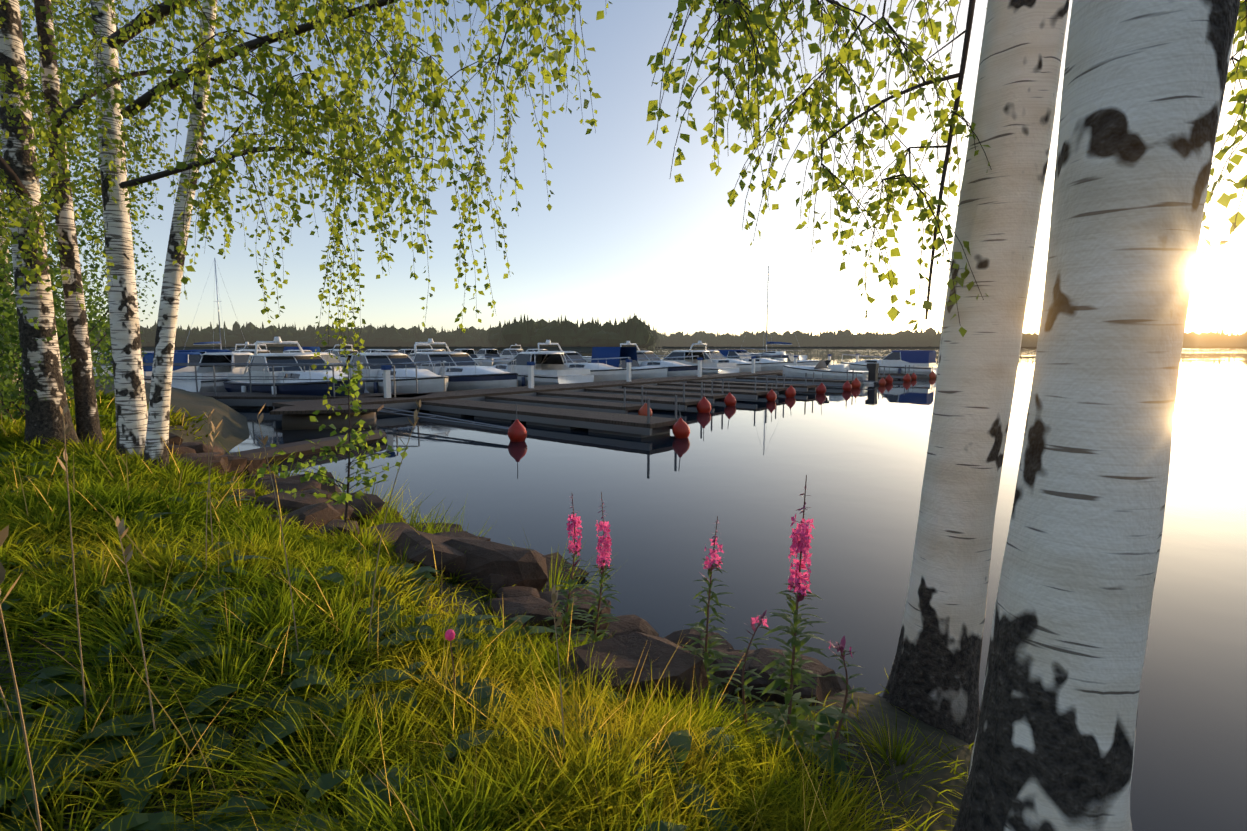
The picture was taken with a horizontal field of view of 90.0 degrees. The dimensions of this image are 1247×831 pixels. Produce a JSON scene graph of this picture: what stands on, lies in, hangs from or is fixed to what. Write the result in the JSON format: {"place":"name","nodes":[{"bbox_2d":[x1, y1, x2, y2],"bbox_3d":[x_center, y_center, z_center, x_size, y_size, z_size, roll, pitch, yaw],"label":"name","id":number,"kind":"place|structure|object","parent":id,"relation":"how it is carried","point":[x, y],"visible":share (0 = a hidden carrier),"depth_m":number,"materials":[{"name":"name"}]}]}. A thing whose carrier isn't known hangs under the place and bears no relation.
{"place":"outdoors","nodes":[
{"label":"outdoors","id":0,"kind":"place"},
{"bbox_2d":[20,363,426,408],"bbox_3d":[-13.952,-0.925,21.077,14.762,1.645,1.812,0,6,4],"label":"dock","id":1,"kind":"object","parent":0,"point":[246,400],"visible":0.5,"depth_m":20.14,"materials":[{"name":"grey wood"}]},
{"bbox_2d":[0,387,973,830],"bbox_3d":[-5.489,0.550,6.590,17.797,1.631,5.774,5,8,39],"label":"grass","id":2,"kind":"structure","parent":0,"point":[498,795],"depth_m":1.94,"materials":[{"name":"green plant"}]},
{"bbox_2d":[0,346,1246,830],"bbox_3d":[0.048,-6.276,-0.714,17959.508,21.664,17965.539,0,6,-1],"label":"ground","id":3,"kind":"structure","parent":0,"point":[234,430],"depth_m":2.15,"materials":[{"name":"brown soil"}]},
{"bbox_2d":[0,0,78,449],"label":"birch trunk","id":4,"kind":"object","parent":3,"relation":"on","point":[43,379],"visible":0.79,"depth_m":6.09,"materials":[{"name":"white plant"}]},
{"bbox_2d":[34,0,102,445],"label":"birch trunk","id":5,"kind":"object","parent":3,"relation":"on","point":[86,414],"visible":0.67,"depth_m":6.45,"materials":[{"name":"plant"}]},
{"bbox_2d":[0,234,146,432],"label":"bush","id":6,"kind":"object","parent":3,"relation":"on","point":[9,313],"depth_m":7.58,"materials":[{"name":"green plant"}]},
{"bbox_2d":[0,0,167,390],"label":"tree","id":7,"kind":"object","parent":3,"relation":"on","point":[84,217],"depth_m":11.82,"materials":[{"name":"green plant"}]},
{"bbox_2d":[93,368,113,375],"bbox_3d":[-23.405,-2.212,32.171,2.766,2.168,7.744,5,8,37],"label":"motorboat","id":8,"kind":"object","parent":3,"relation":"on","point":[109,372],"visible":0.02,"depth_m":29.37,"materials":[{"name":"white plastic"}]},
{"bbox_2d":[91,0,147,457],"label":"birch trunk","id":9,"kind":"object","parent":3,"relation":"on","point":[131,407],"visible":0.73,"depth_m":6.03,"materials":[{"name":"white plant"}]},
{"bbox_2d":[142,0,216,473],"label":"birch trunk","id":10,"kind":"object","parent":3,"relation":"on","point":[159,407],"visible":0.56,"depth_m":5.58,"materials":[{"name":"white plant"}]},
{"bbox_2d":[171,352,253,391],"bbox_3d":[-16.846,-1.741,27.930,2.767,2.163,6.946,2,7,20],"label":"motorboat","id":11,"kind":"object","parent":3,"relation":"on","point":[219,357],"visible":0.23,"depth_m":26.24,"materials":[{"name":"white plastic"}]},
{"bbox_2d":[0,376,565,830],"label":"dry seed stalks","id":12,"kind":"object","parent":3,"relation":"on","point":[120,526],"visible":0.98,"depth_m":1.63,"materials":[{"name":"brown"}]},
{"bbox_2d":[0,0,611,458],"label":"birch","id":13,"kind":"object","parent":3,"relation":"on","point":[334,124],"depth_m":4.30,"materials":[{"name":"green plant"}]},
{"bbox_2d":[257,373,407,521],"bbox_3d":[-2.103,0.335,4.382,1.030,1.248,0.888,0,6,-1],"label":"birch sapling","id":14,"kind":"object","parent":3,"relation":"on","point":[346,497],"depth_m":4.45,"materials":[{"name":"green plant"}]},
{"bbox_2d":[202,441,618,593],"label":"shoreline plants","id":15,"kind":"object","parent":3,"relation":"on","point":[390,517],"visible":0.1,"depth_m":5.75,"materials":[{"name":"green plant"}]},
{"bbox_2d":[0,415,855,830],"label":"meadow weeds","id":16,"kind":"object","parent":3,"relation":"on","point":[150,821],"visible":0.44,"depth_m":1.75,"materials":[{"name":"green plant"}]},
{"bbox_2d":[445,629,454,703],"bbox_3d":[-0.546,0.807,1.975,0.030,0.271,0.032,0,6,-1],"label":"clover flower","id":17,"kind":"object","parent":3,"relation":"on","point":[449,634],"visible":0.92,"depth_m":1.96,"materials":[{"name":"pink plant"}]},
{"bbox_2d":[168,433,851,712],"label":"shore rocks","id":18,"kind":"object","parent":3,"relation":"on","point":[486,562],"visible":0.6,"depth_m":3.63,"materials":[{"name":"stone"}]},
{"bbox_2d":[544,494,592,645],"bbox_3d":[-0.289,0.761,3.016,0.266,0.806,0.216,-5,8,-37],"label":"fireweed","id":19,"kind":"object","parent":3,"relation":"on","point":[574,524],"visible":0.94,"depth_m":3.03,"materials":[{"name":"pink"}]},
{"bbox_2d":[573,492,620,645],"bbox_3d":[-0.125,0.772,2.960,0.246,0.826,0.239,-5,8,-36],"label":"fireweed","id":20,"kind":"object","parent":3,"relation":"on","point":[604,541],"visible":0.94,"depth_m":2.96,"materials":[{"name":"pink"}]},
{"bbox_2d":[17,313,1246,349],"bbox_3d":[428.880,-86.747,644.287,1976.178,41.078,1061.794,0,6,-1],"label":"forest trees","id":21,"kind":"object","parent":3,"relation":"on","point":[565,332],"visible":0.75,"depth_m":617.62,"materials":[{"name":"green plant"}]},
{"bbox_2d":[680,516,738,707],"bbox_3d":[0.335,0.804,2.456,0.253,0.846,0.248,-3,7,-27],"label":"fireweed","id":22,"kind":"object","parent":3,"relation":"on","point":[707,645],"visible":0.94,"depth_m":2.45,"materials":[{"name":"pink"}]},
{"bbox_2d":[722,610,769,750],"bbox_3d":[0.424,0.914,2.120,0.162,0.522,0.181,-4,8,-33],"label":"fireweed","id":23,"kind":"object","parent":3,"relation":"on","point":[745,688],"visible":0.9,"depth_m":2.12,"materials":[{"name":"green plant"}]},
{"bbox_2d":[743,475,828,768],"bbox_3d":[0.547,0.663,1.987,0.277,0.976,0.304,-6,9,-42],"label":"fireweed","id":24,"kind":"object","parent":3,"relation":"on","point":[791,669],"visible":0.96,"depth_m":1.99,"materials":[{"name":"pink"}]},
{"bbox_2d":[817,635,867,770],"bbox_3d":[0.696,0.927,1.989,0.186,0.471,0.186,0,6,-1],"label":"fireweed","id":25,"kind":"object","parent":3,"relation":"on","point":[842,717],"visible":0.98,"depth_m":1.98,"materials":[{"name":"green plant"}]},
{"bbox_2d":[882,0,1069,746],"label":"birch trunk","id":26,"kind":"object","parent":3,"relation":"on","point":[933,679],"visible":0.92,"depth_m":2.20,"materials":[{"name":"white plant"}]},
{"bbox_2d":[953,0,1239,830],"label":"birch trunk","id":27,"kind":"object","parent":3,"relation":"on","point":[1144,85],"visible":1,"depth_m":1.26,"materials":[{"name":"white plant"}]},
{"bbox_2d":[0,0,1246,335],"label":"sky","id":28,"kind":"structure","parent":0,"point":[618,238],"materials":[{"name":"blue"}]},
{"bbox_2d":[61,348,1246,830],"bbox_3d":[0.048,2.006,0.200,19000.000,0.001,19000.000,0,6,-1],"label":"lake water","id":29,"kind":"structure","parent":0,"point":[745,470],"depth_m":7.58,"materials":[{"name":"black liquid"}]},
{"bbox_2d":[63,351,112,372],"bbox_3d":[-27.404,-2.484,34.655,2.767,2.164,7.146,6,9,43],"label":"motorboat","id":30,"kind":"object","parent":29,"relation":"on","point":[107,359],"visible":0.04,"depth_m":33.12,"materials":[{"name":"white plastic"}]},
{"bbox_2d":[142,352,201,382],"bbox_3d":[-19.955,-1.906,29.435,2.767,2.160,6.546,4,7,32],"label":"motorboat","id":31,"kind":"object","parent":29,"relation":"on","point":[187,357],"visible":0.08,"depth_m":27.78,"materials":[{"name":"blue fabric"}]},
{"bbox_2d":[174,350,205,354],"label":"boat","id":32,"kind":"object","parent":29,"relation":"on","point":[201,352],"visible":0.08,"depth_m":43.85,"materials":[{"name":"blue fabric"}]},
{"bbox_2d":[201,349,231,352],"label":"boat","id":33,"kind":"object","parent":29,"relation":"on","point":[211,351],"visible":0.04,"depth_m":51.03,"materials":[{"name":"blue fabric"}]},
{"bbox_2d":[188,258,247,349],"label":"sail boat","id":34,"kind":"object","parent":29,"relation":"on","point":[213,342],"visible":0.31,"depth_m":81.81,"materials":[{"name":"white plastic"}]},
{"bbox_2d":[232,342,269,353],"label":"boat","id":35,"kind":"object","parent":29,"relation":"on","point":[258,352],"visible":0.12,"depth_m":46.63,"materials":[{"name":"white plastic"}]},
{"bbox_2d":[241,342,270,352],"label":"boat","id":36,"kind":"object","parent":29,"relation":"on","point":[258,349],"visible":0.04,"depth_m":55.11,"materials":[{"name":"white plastic"}]},
{"bbox_2d":[223,337,365,395],"bbox_3d":[-11.864,-1.489,22.790,8.145,2.790,2.960,5,8,38],"label":"boat","id":37,"kind":"object","parent":29,"relation":"on","point":[307,387],"visible":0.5,"depth_m":21.99,"materials":[{"name":"white plastic"}]},
{"bbox_2d":[283,350,311,352],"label":"boat","id":38,"kind":"object","parent":29,"relation":"on","point":[288,351],"visible":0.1,"depth_m":49.40,"materials":[{"name":"white plastic"}]},
{"bbox_2d":[283,347,320,351],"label":"boat","id":39,"kind":"object","parent":29,"relation":"on","point":[312,349],"depth_m":57.48,"materials":[{"name":"blue fabric"}]},
{"bbox_2d":[225,430,386,462],"bbox_3d":[-6.067,0.658,11.586,0.320,0.340,4.156,3,7,24],"label":"floating dock","id":40,"kind":"object","parent":29,"relation":"on","point":[304,447],"visible":0.41,"depth_m":11.53,"materials":[{"name":"brown"}]},
{"bbox_2d":[291,352,341,370],"bbox_3d":[-13.502,-1.740,27.906,2.767,2.166,7.545,1,6,12],"label":"motorboat","id":41,"kind":"object","parent":29,"relation":"on","point":[323,355],"visible":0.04,"depth_m":27.01,"materials":[{"name":"white plastic"}]},
{"bbox_2d":[270,404,383,429],"bbox_3d":[-7.350,0.139,15.654,2.384,0.680,1.300,-2,7,-15],"label":"floating dock","id":42,"kind":"object","parent":29,"relation":"on","point":[295,417],"visible":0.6,"depth_m":15.37,"materials":[{"name":"brown"}]},
{"bbox_2d":[325,343,352,352],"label":"boat","id":43,"kind":"object","parent":29,"relation":"on","point":[329,350],"visible":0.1,"depth_m":60.82,"materials":[{"name":"white plastic"}]},
{"bbox_2d":[331,350,358,362],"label":"boat","id":44,"kind":"object","parent":29,"relation":"on","point":[339,355],"visible":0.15,"depth_m":52.04,"materials":[{"name":"white plastic"}]},
{"bbox_2d":[364,349,384,352],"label":"boat","id":45,"kind":"object","parent":29,"relation":"on","point":[370,351],"visible":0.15,"depth_m":63.28,"materials":[{"name":"white plastic"}]},
{"bbox_2d":[341,353,411,392],"bbox_3d":[-10.417,-1.660,27.199,2.767,2.162,6.746,1,6,9],"label":"motorboat","id":46,"kind":"object","parent":29,"relation":"on","point":[363,375],"visible":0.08,"depth_m":25.88,"materials":[{"name":"white plastic"}]},
{"bbox_2d":[374,349,411,357],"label":"boat","id":47,"kind":"object","parent":29,"relation":"on","point":[387,351],"visible":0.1,"depth_m":55.41,"materials":[{"name":"white plastic"}]},
{"bbox_2d":[340,353,448,392],"bbox_3d":[-9.354,-1.443,25.214,7.345,2.165,2.767,5,8,40],"label":"boat","id":48,"kind":"object","parent":29,"relation":"on","point":[428,381],"visible":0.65,"depth_m":23.81,"materials":[{"name":"white plastic"}]},
{"bbox_2d":[399,349,413,356],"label":"boat","id":49,"kind":"object","parent":29,"relation":"on","point":[405,351],"visible":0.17,"depth_m":66.62,"materials":[{"name":"white plastic"}]},
{"bbox_2d":[410,344,463,359],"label":"boat","id":50,"kind":"object","parent":29,"relation":"on","point":[429,350],"visible":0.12,"depth_m":57.52,"materials":[{"name":"white plastic"}]},
{"bbox_2d":[378,403,526,441],"bbox_3d":[-4.785,-0.061,15.589,7.127,0.919,0.649,5,8,39],"label":"mooring boom float","id":51,"kind":"object","parent":29,"relation":"on","point":[516,430],"visible":0.79,"depth_m":14.30,"materials":[{"name":"red metal"}]},
{"bbox_2d":[446,349,474,353],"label":"boat","id":52,"kind":"object","parent":29,"relation":"on","point":[469,351],"visible":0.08,"depth_m":72.64,"materials":[{"name":"white plastic"}]},
{"bbox_2d":[409,339,517,390],"bbox_3d":[-7.707,-2.094,28.250,8.745,2.794,3.153,5,8,39],"label":"boat","id":53,"kind":"object","parent":29,"relation":"on","point":[464,371],"visible":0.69,"depth_m":26.55,"materials":[{"name":"white plastic"}]},
{"bbox_2d":[468,354,492,366],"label":"boat","id":54,"kind":"object","parent":29,"relation":"on","point":[476,358],"visible":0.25,"depth_m":57.27,"materials":[{"name":"white plastic"}]},
{"bbox_2d":[474,349,500,355],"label":"boat","id":55,"kind":"object","parent":29,"relation":"on","point":[481,352],"visible":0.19,"depth_m":74.45,"materials":[{"name":"white plastic"}]},
{"bbox_2d":[477,354,509,365],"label":"boat","id":56,"kind":"object","parent":29,"relation":"on","point":[493,356],"visible":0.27,"depth_m":61.55,"materials":[{"name":"white plastic"}]},
{"bbox_2d":[500,349,522,357],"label":"boat","id":57,"kind":"object","parent":29,"relation":"on","point":[509,353],"visible":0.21,"depth_m":66.21,"materials":[{"name":"white plastic"}]},
{"bbox_2d":[479,352,593,386],"bbox_3d":[-4.699,-2.061,30.799,7.745,2.168,2.863,5,8,40],"label":"boat","id":58,"kind":"object","parent":29,"relation":"on","point":[550,368],"visible":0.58,"depth_m":29.38,"materials":[{"name":"white plastic"}]},
{"bbox_2d":[526,349,547,351],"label":"boat","id":59,"kind":"object","parent":29,"relation":"on","point":[531,350],"visible":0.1,"depth_m":68.58,"materials":[{"name":"white plastic"}]},
{"bbox_2d":[418,395,678,437],"bbox_3d":[-2.490,-0.199,16.886,9.000,1.060,1.260,5,8,39],"label":"dock","id":60,"kind":"object","parent":29,"relation":"on","point":[638,426],"visible":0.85,"depth_m":15.64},
{"bbox_2d":[485,386,642,413],"bbox_3d":[-2.007,-0.504,19.649,6.200,1.060,1.010,5,8,39],"label":"dock","id":61,"kind":"object","parent":29,"relation":"on","point":[608,407],"visible":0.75,"depth_m":18.86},
{"bbox_2d":[272,354,858,414],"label":"marina pier","id":62,"kind":"structure","parent":29,"relation":"on","point":[407,403],"depth_m":22.83,"materials":[{"name":"grey wood"}]},
{"bbox_2d":[538,340,631,381],"bbox_3d":[-2.892,-2.697,33.727,8.345,2.792,3.057,5,8,38],"label":"boat","id":63,"kind":"object","parent":29,"relation":"on","point":[598,371],"visible":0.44,"depth_m":31.94,"materials":[{"name":"white plastic"}]},
{"bbox_2d":[579,353,591,361],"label":"boat","id":64,"kind":"object","parent":29,"relation":"on","point":[588,358],"visible":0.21,"depth_m":68.51,"materials":[{"name":"white plastic"}]},
{"bbox_2d":[536,382,702,410],"bbox_3d":[-0.291,-0.697,21.399,6.600,1.060,1.210,5,8,39],"label":"dock","id":65,"kind":"object","parent":29,"relation":"on","point":[664,402],"visible":0.67,"depth_m":20.65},
{"bbox_2d":[588,347,667,379],"bbox_3d":[0.148,-2.710,35.613,6.050,2.402,2.177,6,8,42],"label":"boat","id":66,"kind":"object","parent":29,"relation":"on","point":[638,371],"visible":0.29,"depth_m":35.23,"materials":[{"name":"white plastic"}]},
{"bbox_2d":[638,397,651,415],"bbox_3d":[0.611,-0.247,17.407,0.401,0.864,0.382,5,8,39],"label":"buoy","id":67,"kind":"object","parent":29,"relation":"on","point":[643,410],"visible":0.5,"depth_m":17.30,"materials":[{"name":"red plastic"}]},
{"bbox_2d":[585,379,726,402],"bbox_3d":[1.039,-0.925,23.465,6.000,1.060,0.910,5,8,39],"label":"dock","id":68,"kind":"object","parent":29,"relation":"on","point":[711,398],"visible":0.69,"depth_m":22.73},
{"bbox_2d":[620,341,698,376],"bbox_3d":[1.445,-3.237,38.628,7.945,2.789,2.960,6,8,41],"label":"boat","id":69,"kind":"object","parent":29,"relation":"on","point":[652,359],"visible":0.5,"depth_m":36.98,"materials":[{"name":"white plastic"}]},
{"bbox_2d":[672,404,689,438],"bbox_3d":[1.283,0.159,13.853,0.399,0.834,0.380,5,8,39],"label":"buoy","id":70,"kind":"object","parent":29,"relation":"on","point":[681,429],"visible":0.79,"depth_m":13.74,"materials":[{"name":"red plastic"}]},
{"bbox_2d":[622,377,769,399],"bbox_3d":[2.755,-1.118,25.215,6.400,1.060,1.110,5,8,39],"label":"dock","id":71,"kind":"object","parent":29,"relation":"on","point":[755,394],"visible":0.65,"depth_m":24.22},
{"bbox_2d":[656,341,739,374],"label":"boat","id":72,"kind":"object","parent":29,"relation":"on","point":[709,367],"visible":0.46,"depth_m":40.01,"materials":[{"name":"white plastic"}]},
{"bbox_2d":[697,383,710,412],"bbox_3d":[2.480,-0.485,19.188,0.455,1.008,0.433,5,8,39],"label":"buoy","id":73,"kind":"object","parent":29,"relation":"on","point":[703,405],"visible":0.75,"depth_m":19.06,"materials":[{"name":"red plastic"}]},
{"bbox_2d":[657,374,787,394],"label":"dock","id":74,"kind":"object","parent":29,"relation":"on","point":[778,390],"visible":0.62,"depth_m":26.39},
{"bbox_2d":[724,382,735,405],"bbox_3d":[3.656,-0.691,21.329,0.418,0.903,0.396,5,8,39],"label":"buoy","id":75,"kind":"object","parent":29,"relation":"on","point":[729,399],"visible":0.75,"depth_m":21.22,"materials":[{"name":"red plastic"}]},
{"bbox_2d":[703,350,761,372],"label":"boat","id":76,"kind":"object","parent":29,"relation":"on","point":[717,356],"visible":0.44,"depth_m":42.75,"materials":[{"name":"white plastic"}]},
{"bbox_2d":[687,372,816,391],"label":"dock","id":77,"kind":"object","parent":29,"relation":"on","point":[801,387],"visible":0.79,"depth_m":27.95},
{"bbox_2d":[718,350,792,370],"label":"boat","id":78,"kind":"object","parent":29,"relation":"on","point":[768,364],"visible":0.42,"depth_m":46.51,"materials":[{"name":"white plastic"}]},
{"bbox_2d":[766,381,776,400],"bbox_3d":[5.497,-0.876,23.164,0.388,0.836,0.369,5,8,39],"label":"buoy","id":79,"kind":"object","parent":29,"relation":"on","point":[771,395],"visible":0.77,"depth_m":23.06,"materials":[{"name":"red plastic"}]},
{"bbox_2d":[746,266,806,361],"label":"sail boat","id":80,"kind":"object","parent":29,"relation":"on","point":[774,355],"visible":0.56,"depth_m":81.45,"materials":[{"name":"white plastic"}]},
{"bbox_2d":[715,373,851,390],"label":"dock","id":81,"kind":"object","parent":29,"relation":"on","point":[847,386],"visible":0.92,"depth_m":29.84,"materials":[{"name":"grey wood"}]},
{"bbox_2d":[756,356,819,365],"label":"boat","id":82,"kind":"object","parent":29,"relation":"on","point":[807,362],"visible":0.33,"depth_m":50.90,"materials":[{"name":"white plastic"}]},
{"bbox_2d":[785,381,795,396],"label":"buoy","id":83,"kind":"object","parent":29,"relation":"on","point":[790,391],"visible":0.81,"depth_m":24.96,"materials":[{"name":"red plastic"}]},
{"bbox_2d":[736,369,853,385],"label":"dock","id":84,"kind":"object","parent":29,"relation":"on","point":[823,381],"visible":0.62,"depth_m":32.01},
{"bbox_2d":[816,374,825,393],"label":"buoy","id":85,"kind":"object","parent":29,"relation":"on","point":[821,388],"visible":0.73,"depth_m":26.66,"materials":[{"name":"red plastic"}]},
{"bbox_2d":[759,375,885,385],"bbox_3d":[10.820,-2.132,34.385,7.069,0.854,0.613,5,8,39],"label":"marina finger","id":86,"kind":"object","parent":29,"relation":"on","point":[882,381],"visible":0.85,"depth_m":33.75,"materials":[{"name":"metal"}]},
{"bbox_2d":[783,360,878,383],"bbox_3d":[11.610,-2.321,35.521,5.650,1.650,2.053,6,9,43],"label":"boat","id":87,"kind":"object","parent":29,"relation":"on","point":[834,371],"visible":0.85,"depth_m":34.61,"materials":[{"name":"white plastic"}]},
{"bbox_2d":[776,367,885,381],"bbox_3d":[12.047,-2.368,36.537,6.200,1.060,1.010,5,8,39],"label":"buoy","id":88,"kind":"object","parent":29,"relation":"on","point":[879,377],"visible":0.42,"depth_m":34.84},
{"bbox_2d":[851,373,860,387],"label":"buoy","id":89,"kind":"object","parent":29,"relation":"on","point":[855,383],"visible":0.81,"depth_m":30.42,"materials":[{"name":"red plastic"}]},
{"bbox_2d":[840,350,936,377],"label":"boat","id":90,"kind":"object","parent":29,"relation":"on","point":[917,361],"visible":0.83,"depth_m":41.05,"materials":[{"name":"white plastic"}]},
{"bbox_2d":[885,367,892,382],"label":"buoy","id":91,"kind":"object","parent":29,"relation":"on","point":[888,378],"visible":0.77,"depth_m":34.42,"materials":[{"name":"red plastic"}]},
{"bbox_2d":[878,365,910,376],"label":"dock","id":92,"kind":"object","parent":29,"relation":"on","point":[894,375],"visible":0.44,"depth_m":38.52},
{"bbox_2d":[880,372,910,381],"bbox_3d":[13.918,-2.498,38.160,7.009,0.840,0.620,5,8,39],"label":"buoy","id":93,"kind":"object","parent":29,"relation":"on","point":[906,377],"visible":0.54,"depth_m":35.91,"materials":[{"name":"red plastic"}]},
{"bbox_2d":[911,373,916,379],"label":"buoy","id":94,"kind":"object","parent":29,"relation":"on","point":[913,376],"visible":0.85,"depth_m":38.07,"materials":[{"name":"red plastic"}]},
{"bbox_2d":[911,367,935,378],"bbox_3d":[17.114,-2.917,41.856,7.193,0.831,0.613,5,8,39],"label":"buoy","id":95,"kind":"object","parent":29,"relation":"on","point":[932,374],"visible":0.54,"depth_m":39.57,"materials":[{"name":"red plastic"}]},
{"bbox_2d":[646,0,1246,336],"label":"birch","id":96,"kind":"object","parent":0,"point":[759,20],"depth_m":2.12,"materials":[{"name":"green plant"}]}
]}

